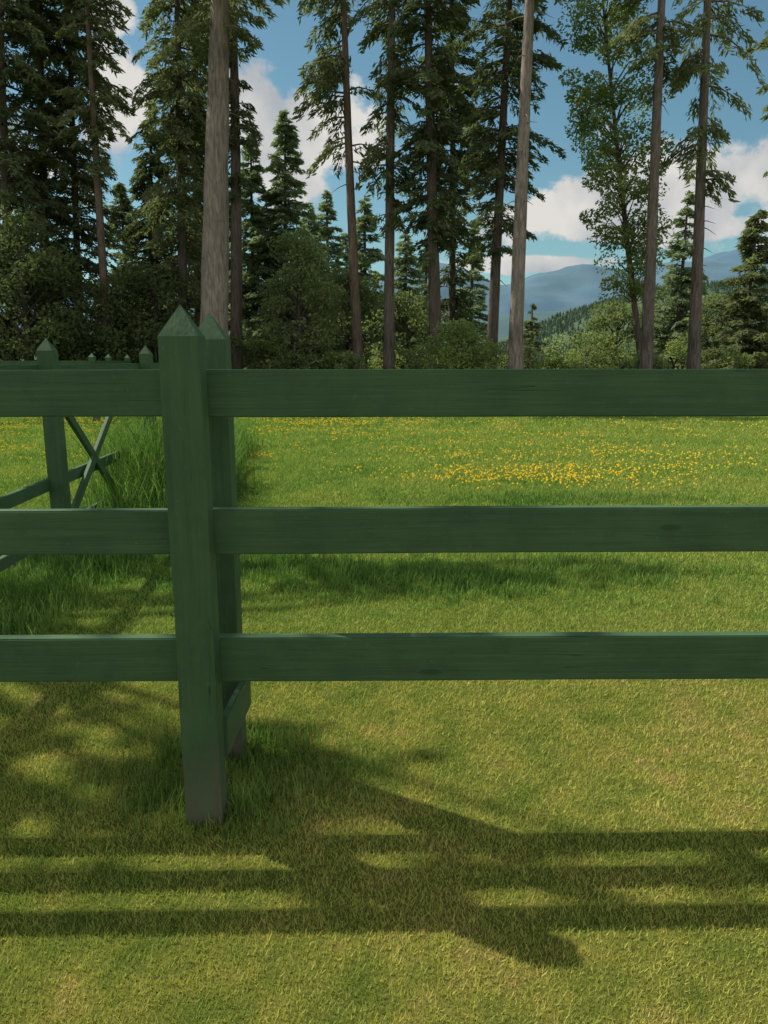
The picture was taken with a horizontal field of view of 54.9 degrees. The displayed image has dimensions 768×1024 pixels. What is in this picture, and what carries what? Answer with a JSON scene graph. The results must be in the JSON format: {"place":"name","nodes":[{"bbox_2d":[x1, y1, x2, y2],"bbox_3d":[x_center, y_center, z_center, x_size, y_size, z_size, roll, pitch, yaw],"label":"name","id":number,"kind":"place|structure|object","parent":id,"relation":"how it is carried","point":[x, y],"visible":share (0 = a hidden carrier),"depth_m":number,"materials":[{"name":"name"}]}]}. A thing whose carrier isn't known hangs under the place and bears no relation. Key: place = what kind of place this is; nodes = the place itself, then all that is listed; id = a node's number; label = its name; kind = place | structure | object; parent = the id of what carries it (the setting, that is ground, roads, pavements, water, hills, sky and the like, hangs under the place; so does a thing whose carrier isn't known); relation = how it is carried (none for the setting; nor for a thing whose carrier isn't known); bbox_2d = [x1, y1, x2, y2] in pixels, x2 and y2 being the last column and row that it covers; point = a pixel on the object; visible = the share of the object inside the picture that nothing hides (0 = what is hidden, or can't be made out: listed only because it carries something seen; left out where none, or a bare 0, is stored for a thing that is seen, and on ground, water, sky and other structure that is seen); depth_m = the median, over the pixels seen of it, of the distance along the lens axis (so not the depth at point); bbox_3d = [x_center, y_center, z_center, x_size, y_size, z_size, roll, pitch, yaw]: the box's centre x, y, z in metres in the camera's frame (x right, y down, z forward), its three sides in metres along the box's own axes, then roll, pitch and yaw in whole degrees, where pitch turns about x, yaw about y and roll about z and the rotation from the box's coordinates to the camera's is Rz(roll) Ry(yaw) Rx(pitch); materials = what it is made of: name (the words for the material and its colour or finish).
{"place":"outdoors","nodes":[
{"label":"outdoors","id":0,"kind":"place"},
{"bbox_2d":[4,279,724,356],"bbox_3d":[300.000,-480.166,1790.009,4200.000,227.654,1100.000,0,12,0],"label":"hill","id":1,"kind":"structure","parent":0,"point":[503,328],"depth_m":1598.23,"materials":[{"name":"green plant"}]},
{"bbox_2d":[0,362,767,1023],"bbox_3d":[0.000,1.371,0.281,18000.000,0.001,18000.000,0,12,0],"label":"ground","id":2,"kind":"structure","parent":0,"point":[386,1000],"depth_m":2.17,"materials":[{"name":"green plant"}]},
{"bbox_2d":[0,116,19,356],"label":"fir tree","id":3,"kind":"object","parent":2,"relation":"on","point":[10,120],"visible":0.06,"depth_m":28.85,"materials":[{"name":"green plant"}]},
{"bbox_2d":[0,252,31,339],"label":"leafy tree","id":4,"kind":"object","parent":2,"relation":"on","point":[7,305],"visible":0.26,"depth_m":24.57,"materials":[{"name":"green plant"}]},
{"bbox_2d":[0,332,60,360],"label":"shrub","id":5,"kind":"object","parent":2,"relation":"on","point":[16,344],"visible":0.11,"depth_m":24.47,"materials":[{"name":"green plant"}]},
{"bbox_2d":[0,0,85,360],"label":"fir tree","id":6,"kind":"object","parent":2,"relation":"on","point":[20,70],"visible":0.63,"depth_m":24.80,"materials":[{"name":"green plant"}]},
{"bbox_2d":[0,0,109,330],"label":"fir tree","id":7,"kind":"object","parent":2,"relation":"on","point":[42,64],"visible":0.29,"depth_m":26.05,"materials":[{"name":"green plant"}]},
{"bbox_2d":[0,205,124,360],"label":"leafy tree","id":8,"kind":"object","parent":2,"relation":"on","point":[41,260],"visible":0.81,"depth_m":23.55,"materials":[{"name":"green plant"}]},
{"bbox_2d":[0,353,131,422],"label":"fence","id":9,"kind":"object","parent":2,"relation":"on","point":[92,358],"visible":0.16,"depth_m":16.58,"materials":[{"name":"green wood"}]},
{"bbox_2d":[8,0,133,353],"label":"fir tree","id":10,"kind":"object","parent":2,"relation":"on","point":[82,182],"visible":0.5,"depth_m":26.67,"materials":[{"name":"green plant"}]},
{"bbox_2d":[0,338,158,571],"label":"fence","id":11,"kind":"object","parent":2,"relation":"on","point":[55,484],"visible":0.33,"depth_m":5.13,"materials":[{"name":"green wood"}]},
{"bbox_2d":[59,342,113,360],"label":"shrub","id":12,"kind":"object","parent":2,"relation":"on","point":[78,356],"visible":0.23,"depth_m":24.62,"materials":[{"name":"green plant"}]},
{"bbox_2d":[12,275,164,362],"bbox_3d":[-10.137,-5.987,26.171,4.995,4.644,5.147,0,12,0],"label":"leafy tree","id":13,"kind":"object","parent":2,"relation":"on","point":[94,337],"visible":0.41,"depth_m":25.28,"materials":[{"name":"green plant"}]},
{"bbox_2d":[52,0,141,356],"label":"fir tree","id":14,"kind":"object","parent":2,"relation":"on","point":[95,132],"visible":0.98,"depth_m":24.62,"materials":[{"name":"green plant"}]},
{"bbox_2d":[94,182,141,358],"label":"fir tree","id":15,"kind":"object","parent":2,"relation":"on","point":[123,203],"visible":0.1,"depth_m":33.77,"materials":[{"name":"green plant"}]},
{"bbox_2d":[112,321,138,354],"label":"shrub","id":16,"kind":"object","parent":2,"relation":"on","point":[122,338],"visible":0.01,"depth_m":28.31,"materials":[{"name":"green plant"}]},
{"bbox_2d":[90,260,198,361],"bbox_3d":[-8.436,-6.543,27.271,4.796,5.291,4.543,0,12,0],"label":"leafy tree","id":17,"kind":"object","parent":2,"relation":"on","point":[139,274],"visible":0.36,"depth_m":26.41,"materials":[{"name":"green plant"}]},
{"bbox_2d":[131,325,163,362],"bbox_3d":[-8.068,-5.063,25.901,2.678,2.915,1.818,-9,15,-37],"label":"shrub","id":18,"kind":"object","parent":2,"relation":"on","point":[153,344],"visible":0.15,"depth_m":25.35,"materials":[{"name":"green plant"}]},
{"bbox_2d":[109,101,189,350],"bbox_3d":[-9.946,-10.534,30.571,4.124,11.980,4.094,0,12,0],"label":"fir tree","id":19,"kind":"object","parent":2,"relation":"on","point":[143,177],"visible":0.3,"depth_m":29.88,"materials":[{"name":"green plant"}]},
{"bbox_2d":[125,0,244,322],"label":"fir tree","id":20,"kind":"object","parent":2,"relation":"on","point":[175,122],"visible":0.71,"depth_m":26.48,"materials":[{"name":"green plant"}]},
{"bbox_2d":[154,2,230,326],"bbox_3d":[-7.573,-14.651,29.611,3.324,20.410,3.237,0,12,0],"label":"fir tree","id":21,"kind":"object","parent":2,"relation":"on","point":[187,71],"visible":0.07,"depth_m":29.43,"materials":[{"name":"green plant"}]},
{"bbox_2d":[174,266,229,335],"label":"fir tree","id":22,"kind":"object","parent":2,"relation":"on","point":[194,317],"depth_m":35.58,"materials":[{"name":"green plant"}]},
{"bbox_2d":[160,0,286,337],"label":"fir tree","id":23,"kind":"object","parent":2,"relation":"on","point":[215,253],"visible":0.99,"depth_m":23.09,"materials":[{"name":"brown plant"}]},
{"bbox_2d":[190,0,264,368],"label":"fir tree","id":24,"kind":"object","parent":2,"relation":"on","point":[236,181],"visible":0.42,"depth_m":26.05,"materials":[{"name":"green plant"}]},
{"bbox_2d":[228,189,246,323],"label":"fir tree","id":25,"kind":"object","parent":2,"relation":"on","point":[230,260],"visible":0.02,"depth_m":37.55,"materials":[{"name":"green plant"}]},
{"bbox_2d":[229,335,264,368],"bbox_3d":[-5.425,-5.022,26.450,1.971,2.613,2.201,-8,14,-34],"label":"shrub","id":26,"kind":"object","parent":2,"relation":"on","point":[247,349],"visible":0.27,"depth_m":26.13,"materials":[{"name":"green plant"}]},
{"bbox_2d":[228,133,282,368],"bbox_3d":[-5.799,-10.933,33.437,4.208,11.586,3.866,0,12,0],"label":"fir tree","id":27,"kind":"object","parent":2,"relation":"on","point":[251,173],"visible":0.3,"depth_m":32.70,"materials":[{"name":"green plant"}]},
{"bbox_2d":[243,334,278,368],"bbox_3d":[-4.871,-5.507,28.609,2.101,2.690,2.348,4,12,18],"label":"shrub","id":28,"kind":"object","parent":2,"relation":"on","point":[246,360],"visible":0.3,"depth_m":28.00,"materials":[{"name":"green plant"}]},
{"bbox_2d":[243,339,293,368],"bbox_3d":[-4.329,-5.315,28.209,2.088,2.471,2.664,10,15,40],"label":"shrub","id":29,"kind":"object","parent":2,"relation":"on","point":[268,348],"visible":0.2,"depth_m":27.76,"materials":[{"name":"green plant"}]},
{"bbox_2d":[242,108,344,366],"bbox_3d":[-4.312,-11.389,33.358,5.626,12.513,5.902,0,12,0],"label":"fir tree","id":30,"kind":"object","parent":2,"relation":"on","point":[282,214],"visible":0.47,"depth_m":32.41,"materials":[{"name":"green plant"}]},
{"bbox_2d":[252,230,350,368],"bbox_3d":[-2.955,-6.875,26.546,3.514,6.224,3.241,0,12,0],"label":"leafy tree","id":31,"kind":"object","parent":2,"relation":"on","point":[300,252],"visible":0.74,"depth_m":26.06,"materials":[{"name":"green plant"}]},
{"bbox_2d":[296,202,345,343],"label":"fir tree","id":32,"kind":"object","parent":2,"relation":"on","point":[314,227],"visible":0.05,"depth_m":37.83,"materials":[{"name":"green plant"}]},
{"bbox_2d":[310,351,351,368],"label":"shrub","id":33,"kind":"object","parent":2,"relation":"on","point":[329,358],"visible":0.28,"depth_m":26.25,"materials":[{"name":"green plant"}]},
{"bbox_2d":[313,189,351,348],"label":"fir tree","id":34,"kind":"object","parent":2,"relation":"on","point":[327,231],"visible":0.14,"depth_m":39.62,"materials":[{"name":"green plant"}]},
{"bbox_2d":[286,0,386,368],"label":"fir tree","id":35,"kind":"object","parent":2,"relation":"on","point":[330,78],"visible":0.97,"depth_m":25.77,"materials":[{"name":"green plant"}]},
{"bbox_2d":[303,267,397,368],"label":"leafy tree","id":36,"kind":"object","parent":2,"relation":"on","point":[365,294],"visible":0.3,"depth_m":32.23,"materials":[{"name":"green plant"}]},
{"bbox_2d":[331,349,373,368],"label":"shrub","id":37,"kind":"object","parent":2,"relation":"on","point":[354,361],"visible":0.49,"depth_m":25.68,"materials":[{"name":"green plant"}]},
{"bbox_2d":[335,233,371,332],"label":"fir tree","id":38,"kind":"object","parent":2,"relation":"on","point":[345,258],"visible":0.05,"depth_m":41.74,"materials":[{"name":"green plant"}]},
{"bbox_2d":[335,195,384,368],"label":"fir tree","id":39,"kind":"object","parent":2,"relation":"on","point":[363,225],"visible":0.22,"depth_m":38.70,"materials":[{"name":"green plant"}]},
{"bbox_2d":[0,305,767,825],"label":"fence","id":40,"kind":"object","parent":2,"relation":"on","point":[196,393],"visible":0.99,"depth_m":2.17,"materials":[{"name":"green wood"}]},
{"bbox_2d":[0,416,767,488],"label":"dandelion flowers","id":41,"kind":"object","parent":2,"relation":"on","point":[514,470],"visible":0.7,"depth_m":10.53,"materials":[{"name":"yellow plant"}]},
{"bbox_2d":[364,354,405,368],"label":"shrub","id":42,"kind":"object","parent":2,"relation":"on","point":[376,362],"visible":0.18,"depth_m":29.09,"materials":[{"name":"green plant"}]},
{"bbox_2d":[347,0,439,368],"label":"fir tree","id":43,"kind":"object","parent":2,"relation":"on","point":[387,147],"visible":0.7,"depth_m":25.78,"materials":[{"name":"green plant"}]},
{"bbox_2d":[378,234,428,368],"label":"fir tree","id":44,"kind":"object","parent":2,"relation":"on","point":[405,262],"visible":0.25,"depth_m":36.12,"materials":[{"name":"green plant"}]},
{"bbox_2d":[361,289,447,368],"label":"leafy tree","id":45,"kind":"object","parent":2,"relation":"on","point":[401,317],"visible":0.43,"depth_m":30.49,"materials":[{"name":"green plant"}]},
{"bbox_2d":[398,348,428,368],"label":"shrub","id":46,"kind":"object","parent":2,"relation":"on","point":[413,365],"visible":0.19,"depth_m":27.28,"materials":[{"name":"green plant"}]},
{"bbox_2d":[370,0,478,368],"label":"fir tree","id":47,"kind":"object","parent":2,"relation":"on","point":[434,72],"visible":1,"depth_m":24.82,"materials":[{"name":"green plant"}]},
{"bbox_2d":[410,245,448,340],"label":"fir tree","id":48,"kind":"object","parent":2,"relation":"on","point":[424,269],"visible":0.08,"depth_m":40.14,"materials":[{"name":"green plant"}]},
{"bbox_2d":[411,0,492,363],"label":"fir tree","id":49,"kind":"object","parent":2,"relation":"on","point":[453,305],"visible":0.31,"depth_m":29.02,"materials":[{"name":"green plant"}]},
{"bbox_2d":[409,318,508,368],"bbox_3d":[2.422,-4.722,23.896,3.040,3.056,2.928,-3,12,-16],"label":"shrub","id":50,"kind":"object","parent":2,"relation":"on","point":[483,351],"visible":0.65,"depth_m":23.45,"materials":[{"name":"green plant"}]},
{"bbox_2d":[456,224,498,367],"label":"fir tree","id":51,"kind":"object","parent":2,"relation":"on","point":[476,308],"visible":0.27,"depth_m":42.00,"materials":[{"name":"green plant"}]},
{"bbox_2d":[459,344,506,368],"bbox_3d":[3.459,-4.672,25.573,2.023,2.285,2.121,0,12,0],"label":"shrub","id":52,"kind":"object","parent":2,"relation":"on","point":[488,360],"visible":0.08,"depth_m":25.10,"materials":[{"name":"green plant"}]},
{"bbox_2d":[447,0,567,368],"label":"fir tree","id":53,"kind":"object","parent":2,"relation":"on","point":[488,166],"visible":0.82,"depth_m":25.62,"materials":[{"name":"green plant"}]},
{"bbox_2d":[497,353,541,368],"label":"shrub","id":54,"kind":"object","parent":2,"relation":"on","point":[535,364],"visible":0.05,"depth_m":26.38,"materials":[{"name":"green plant"}]},
{"bbox_2d":[503,340,543,368],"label":"shrub","id":55,"kind":"object","parent":2,"relation":"on","point":[529,349],"visible":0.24,"depth_m":26.25,"materials":[{"name":"green plant"}]},
{"bbox_2d":[523,303,549,368],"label":"fir tree","id":56,"kind":"object","parent":2,"relation":"on","point":[527,324],"visible":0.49,"depth_m":48.34,"materials":[{"name":"green plant"}]},
{"bbox_2d":[496,0,584,368],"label":"fir tree","id":57,"kind":"object","parent":2,"relation":"on","point":[515,344],"visible":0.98,"depth_m":22.50,"materials":[{"name":"grey plant"}]},
{"bbox_2d":[530,351,577,368],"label":"shrub","id":58,"kind":"object","parent":2,"relation":"on","point":[555,360],"visible":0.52,"depth_m":27.61,"materials":[{"name":"green plant"}]},
{"bbox_2d":[540,330,634,368],"bbox_3d":[8.763,-6.447,32.381,4.182,3.029,4.443,0,12,0],"label":"shrub","id":59,"kind":"object","parent":2,"relation":"on","point":[592,341],"visible":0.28,"depth_m":31.69,"materials":[{"name":"green plant"}]},
{"bbox_2d":[571,344,609,368],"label":"shrub","id":60,"kind":"object","parent":2,"relation":"on","point":[589,360],"visible":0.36,"depth_m":29.08,"materials":[{"name":"green plant"}]},
{"bbox_2d":[590,355,637,368],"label":"shrub","id":61,"kind":"object","parent":2,"relation":"on","point":[626,365],"visible":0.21,"depth_m":27.73,"materials":[{"name":"green plant"}]},
{"bbox_2d":[556,0,674,357],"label":"leafy tree","id":62,"kind":"object","parent":2,"relation":"on","point":[603,94],"visible":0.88,"depth_m":24.71,"materials":[{"name":"green plant"}]},
{"bbox_2d":[575,297,655,368],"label":"leafy tree","id":63,"kind":"object","parent":2,"relation":"on","point":[602,322],"visible":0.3,"depth_m":32.63,"materials":[{"name":"green plant"}]},
{"bbox_2d":[631,350,671,368],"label":"shrub","id":64,"kind":"object","parent":2,"relation":"on","point":[659,362],"visible":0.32,"depth_m":24.86,"materials":[{"name":"green plant"}]},
{"bbox_2d":[605,0,703,368],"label":"fir tree","id":65,"kind":"object","parent":2,"relation":"on","point":[661,70],"visible":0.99,"depth_m":23.01,"materials":[{"name":"grey plant"}]},
{"bbox_2d":[618,295,711,367],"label":"leafy tree","id":66,"kind":"object","parent":2,"relation":"on","point":[655,316],"visible":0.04,"depth_m":34.97,"materials":[{"name":"green plant"}]},
{"bbox_2d":[660,339,687,368],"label":"shrub","id":67,"kind":"object","parent":2,"relation":"on","point":[671,351],"visible":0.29,"depth_m":28.38,"materials":[{"name":"green plant"}]},
{"bbox_2d":[654,190,708,368],"bbox_3d":[12.804,-9.160,31.738,3.234,8.791,4.055,5,13,24],"label":"fir tree","id":68,"kind":"object","parent":2,"relation":"on","point":[664,332],"visible":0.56,"depth_m":31.46,"materials":[{"name":"green plant"}]},
{"bbox_2d":[642,0,767,368],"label":"fir tree","id":69,"kind":"object","parent":2,"relation":"on","point":[686,70],"visible":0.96,"depth_m":23.84,"materials":[{"name":"green plant"}]},
{"bbox_2d":[673,293,753,368],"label":"leafy tree","id":70,"kind":"object","parent":2,"relation":"on","point":[707,329],"visible":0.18,"depth_m":30.03,"materials":[{"name":"green plant"}]},
{"bbox_2d":[701,350,728,368],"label":"shrub","id":71,"kind":"object","parent":2,"relation":"on","point":[707,358],"visible":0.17,"depth_m":27.90,"materials":[{"name":"green plant"}]},
{"bbox_2d":[701,347,756,368],"bbox_3d":[12.191,-4.691,25.988,2.029,2.163,1.944,0,12,0],"label":"shrub","id":72,"kind":"object","parent":2,"relation":"on","point":[740,358],"visible":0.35,"depth_m":25.78,"materials":[{"name":"green plant"}]},
{"bbox_2d":[701,209,767,368],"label":"fir tree","id":73,"kind":"object","parent":2,"relation":"on","point":[746,336],"visible":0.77,"depth_m":26.63,"materials":[{"name":"green plant"}]},
{"bbox_2d":[744,21,767,177],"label":"fir tree","id":74,"kind":"object","parent":2,"relation":"on","point":[763,43],"visible":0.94,"depth_m":26.03,"materials":[{"name":"green plant"}]},
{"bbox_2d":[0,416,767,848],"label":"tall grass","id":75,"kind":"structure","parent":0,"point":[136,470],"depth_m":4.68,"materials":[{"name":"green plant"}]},
{"bbox_2d":[0,0,767,284],"label":"sky","id":76,"kind":"structure","parent":0,"point":[272,74],"materials":[{"name":"blue"}]},
{"bbox_2d":[2,285,767,360],"bbox_3d":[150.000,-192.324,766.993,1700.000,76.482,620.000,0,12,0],"label":"hill","id":77,"kind":"structure","parent":0,"point":[626,325],"depth_m":652.17,"materials":[{"name":"green plant"}]},
{"bbox_2d":[456,280,767,361],"bbox_3d":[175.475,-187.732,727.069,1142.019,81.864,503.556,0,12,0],"label":"distant forest","id":78,"kind":"object","parent":77,"relation":"on","point":[559,325],"visible":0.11,"depth_m":675.50,"materials":[{"name":"green plant"}]},
{"bbox_2d":[3,248,767,315],"bbox_3d":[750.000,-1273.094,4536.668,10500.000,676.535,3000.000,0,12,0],"label":"mountain","id":79,"kind":"structure","parent":0,"point":[567,287],"depth_m":3960.30,"materials":[{"name":"blue stone"}]}
]}

